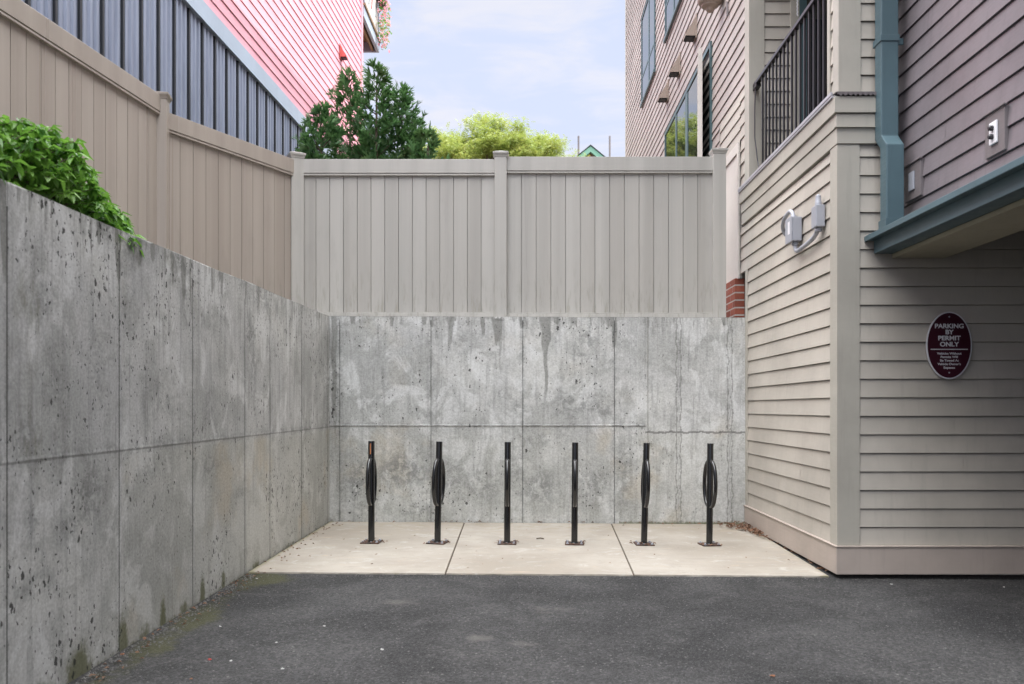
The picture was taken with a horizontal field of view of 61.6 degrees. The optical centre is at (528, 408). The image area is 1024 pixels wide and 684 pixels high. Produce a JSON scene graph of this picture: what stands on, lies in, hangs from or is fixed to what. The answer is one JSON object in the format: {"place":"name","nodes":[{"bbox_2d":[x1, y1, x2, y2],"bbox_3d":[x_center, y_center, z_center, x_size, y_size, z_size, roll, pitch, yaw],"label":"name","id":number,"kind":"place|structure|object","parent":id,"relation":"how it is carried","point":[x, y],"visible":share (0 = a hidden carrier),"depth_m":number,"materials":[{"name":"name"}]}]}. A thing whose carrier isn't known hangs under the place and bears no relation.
{"place":"outdoors","nodes":[
{"label":"outdoors","id":0,"kind":"place"},
{"bbox_2d":[21,0,380,158],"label":"coral building","id":1,"kind":"structure","parent":0,"point":[262,73],"depth_m":10.65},
{"bbox_2d":[377,0,391,52],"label":"flower basket","id":2,"kind":"object","parent":1,"relation":"attached to","point":[382,4],"visible":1,"depth_m":18.96,"materials":[{"name":"multicoloured plant"}]},
{"bbox_2d":[363,0,624,156],"label":"sky","id":3,"kind":"structure","parent":0,"point":[559,65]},
{"bbox_2d":[68,534,1023,683],"bbox_3d":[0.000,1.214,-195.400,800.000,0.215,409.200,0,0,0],"label":"driveway","id":4,"kind":"structure","parent":0,"point":[419,630],"depth_m":4.58,"materials":[{"name":"grey asphalt"}]},
{"bbox_2d":[0,179,329,683],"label":"retaining wall","id":5,"kind":"structure","parent":4,"relation":"on","point":[164,435],"depth_m":4.29,"materials":[{"name":"concrete"}]},
{"bbox_2d":[89,522,788,680],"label":"leaf crumbs","id":6,"kind":"object","parent":4,"relation":"on","point":[229,605],"visible":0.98,"depth_m":5.18,"materials":[{"name":"brown plant"}]},
{"bbox_2d":[248,521,828,576],"bbox_3d":[0.092,1.170,7.305,4.136,0.084,2.531,0,0,0],"label":"concrete pad","id":7,"kind":"object","parent":4,"relation":"on","point":[677,550],"visible":0.96,"depth_m":6.89,"materials":[{"name":"beige concrete"}]},
{"bbox_2d":[360,441,381,543],"bbox_3d":[-1.339,0.712,7.330,0.160,0.866,0.306,0,0,3],"label":"bike rack","id":8,"kind":"object","parent":7,"relation":"on","point":[371,480],"visible":0.99,"depth_m":7.30,"materials":[{"name":"black metal"}]},
{"bbox_2d":[426,441,448,544],"bbox_3d":[-0.767,0.716,7.328,0.160,0.866,0.306,1,0,12],"label":"bike rack","id":9,"kind":"object","parent":7,"relation":"on","point":[438,481],"visible":1,"depth_m":7.30,"materials":[{"name":"grey metal"}]},
{"bbox_2d":[497,442,516,544],"bbox_3d":[-0.178,0.720,7.330,0.160,0.866,0.306,0,0,0],"label":"bike rack","id":10,"kind":"object","parent":7,"relation":"on","point":[507,488],"visible":1,"depth_m":7.30,"materials":[{"name":"grey metal"}]},
{"bbox_2d":[445,523,634,575],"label":"joint dirt","id":11,"kind":"structure","parent":7,"relation":"on","point":[611,525],"depth_m":7.01,"materials":[{"name":"soil"}]},
{"bbox_2d":[363,539,721,545],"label":"leaf crumbs","id":12,"kind":"object","parent":7,"relation":"on","point":[572,543],"visible":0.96,"depth_m":7.30,"materials":[{"name":"brown plant"}]},
{"bbox_2d":[565,442,583,544],"bbox_3d":[0.397,0.724,7.330,0.160,0.866,0.306,0,0,3],"label":"bike rack","id":13,"kind":"object","parent":7,"relation":"on","point":[574,520],"visible":1,"depth_m":7.30,"materials":[{"name":"grey metal"}]},
{"bbox_2d":[393,520,827,570],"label":"leaf litter","id":14,"kind":"object","parent":7,"relation":"on","point":[755,530],"visible":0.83,"depth_m":8.16,"materials":[{"name":"brown plant"}]},
{"bbox_2d":[633,443,654,545],"bbox_3d":[0.999,0.728,7.330,0.160,0.866,0.306,2,0,-2],"label":"bike rack","id":15,"kind":"object","parent":7,"relation":"on","point":[645,484],"visible":1,"depth_m":7.30,"materials":[{"name":"grey metal"}]},
{"bbox_2d":[698,443,721,545],"bbox_3d":[1.550,0.732,7.331,0.160,0.866,0.306,1,0,-8],"label":"bike rack","id":16,"kind":"object","parent":7,"relation":"on","point":[709,475],"visible":1,"depth_m":7.31,"materials":[{"name":"grey metal"}]},
{"bbox_2d":[329,316,749,523],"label":"retaining wall","id":17,"kind":"structure","parent":4,"relation":"on","point":[610,395],"depth_m":8.58,"materials":[{"name":"concrete"}]},
{"bbox_2d":[287,148,727,317],"bbox_3d":[-0.226,-1.715,8.745,4.491,1.870,0.219,0,0,0],"label":"vinyl fence","id":18,"kind":"object","parent":17,"relation":"on","point":[502,234],"visible":0.88,"depth_m":8.74,"materials":[{"name":"beige plastic"}]},
{"bbox_2d":[75,574,1016,683],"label":"loose grit","id":19,"kind":"object","parent":4,"relation":"on","point":[164,630],"visible":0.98,"depth_m":4.80,"materials":[{"name":"grey"}]},
{"bbox_2d":[625,0,1023,574],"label":"apartment building","id":20,"kind":"structure","parent":4,"relation":"on","point":[891,132],"depth_m":6.03,"materials":[{"name":"beige wood"}]},
{"bbox_2d":[640,0,655,107],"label":"window","id":21,"kind":"structure","parent":20,"relation":"in","point":[648,22],"depth_m":15.53,"materials":[{"name":"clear glass"}]},
{"bbox_2d":[663,0,681,42],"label":"window","id":22,"kind":"structure","parent":20,"relation":"in","point":[671,6],"depth_m":13.07,"materials":[{"name":"clear glass"}]},
{"bbox_2d":[664,41,712,156],"bbox_3d":[2.104,-3.225,11.870,0.187,2.250,3.460,0,0,0],"label":"window","id":23,"kind":"structure","parent":20,"relation":"in","point":[683,134],"depth_m":11.25,"materials":[{"name":"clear glass"}]},
{"bbox_2d":[781,194,824,252],"bbox_3d":[2.135,-1.421,6.765,0.107,0.389,0.989,0,0,0],"label":"junction box","id":24,"kind":"object","parent":20,"relation":"attached to","point":[791,227],"visible":1,"depth_m":6.80,"materials":[{"name":"grey plastic"}]},
{"bbox_2d":[799,0,826,121],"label":"balcony door","id":25,"kind":"structure","parent":20,"relation":"in","point":[803,4],"depth_m":8.43,"materials":[{"name":"black glass"}]},
{"bbox_2d":[926,312,971,378],"bbox_3d":[2.943,-0.441,6.006,0.320,0.472,0.012,0,0,0],"label":"parking sign","id":26,"kind":"object","parent":20,"relation":"attached to","point":[948,345],"visible":1,"depth_m":6.00,"materials":[{"name":"red"}]},
{"bbox_2d":[577,136,610,156],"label":"gabled house","id":27,"kind":"structure","parent":0,"point":[591,150],"depth_m":44.71,"materials":[{"name":"green"}]},
{"label":"soil bed","id":28,"kind":"structure","parent":0,"visible":0},
{"bbox_2d":[0,114,145,258],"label":"shrub","id":29,"kind":"object","parent":28,"relation":"on","point":[31,155],"visible":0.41,"depth_m":3.76,"materials":[{"name":"green plant"}]},
{"bbox_2d":[0,0,293,299],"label":"vinyl fence","id":30,"kind":"object","parent":28,"relation":"on","point":[210,197],"visible":0.68,"depth_m":7.16,"materials":[{"name":"beige plastic"}]},
{"bbox_2d":[292,99,351,158],"bbox_3d":[-2.590,-2.335,11.047,1.561,3.212,1.462,0,0,0],"label":"arborvitae","id":31,"kind":"object","parent":28,"relation":"on","point":[307,144],"visible":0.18,"depth_m":10.88,"materials":[{"name":"green plant"}]},
{"bbox_2d":[317,65,381,158],"bbox_3d":[-2.510,-2.743,11.926,1.460,4.027,1.447,0,0,30],"label":"arborvitae","id":32,"kind":"object","parent":28,"relation":"on","point":[344,79],"visible":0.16,"depth_m":11.80,"materials":[{"name":"green plant"}]},
{"bbox_2d":[330,57,411,158],"bbox_3d":[-2.041,-2.659,11.289,1.288,3.858,1.383,0,0,0],"label":"arborvitae","id":33,"kind":"object","parent":28,"relation":"on","point":[383,74],"visible":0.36,"depth_m":11.19,"materials":[{"name":"green plant"}]},
{"bbox_2d":[344,81,435,158],"bbox_3d":[-1.692,-2.584,11.583,1.859,3.709,1.846,0,0,0],"label":"arborvitae","id":34,"kind":"object","parent":28,"relation":"on","point":[405,98],"visible":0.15,"depth_m":11.39,"materials":[{"name":"green plant"}]},
{"bbox_2d":[403,126,449,158],"bbox_3d":[-1.339,-2.182,11.120,1.372,2.965,1.335,0,0,-28],"label":"arborvitae","id":35,"kind":"object","parent":28,"relation":"on","point":[432,144],"visible":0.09,"depth_m":11.11,"materials":[{"name":"green plant"}]},
{"bbox_2d":[421,108,589,158],"bbox_3d":[-0.932,-5.411,30.102,8.141,9.380,7.188,0,0,0],"label":"locust tree","id":36,"kind":"object","parent":28,"relation":"on","point":[486,141],"visible":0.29,"depth_m":27.56,"materials":[{"name":"green plant"}]}
]}

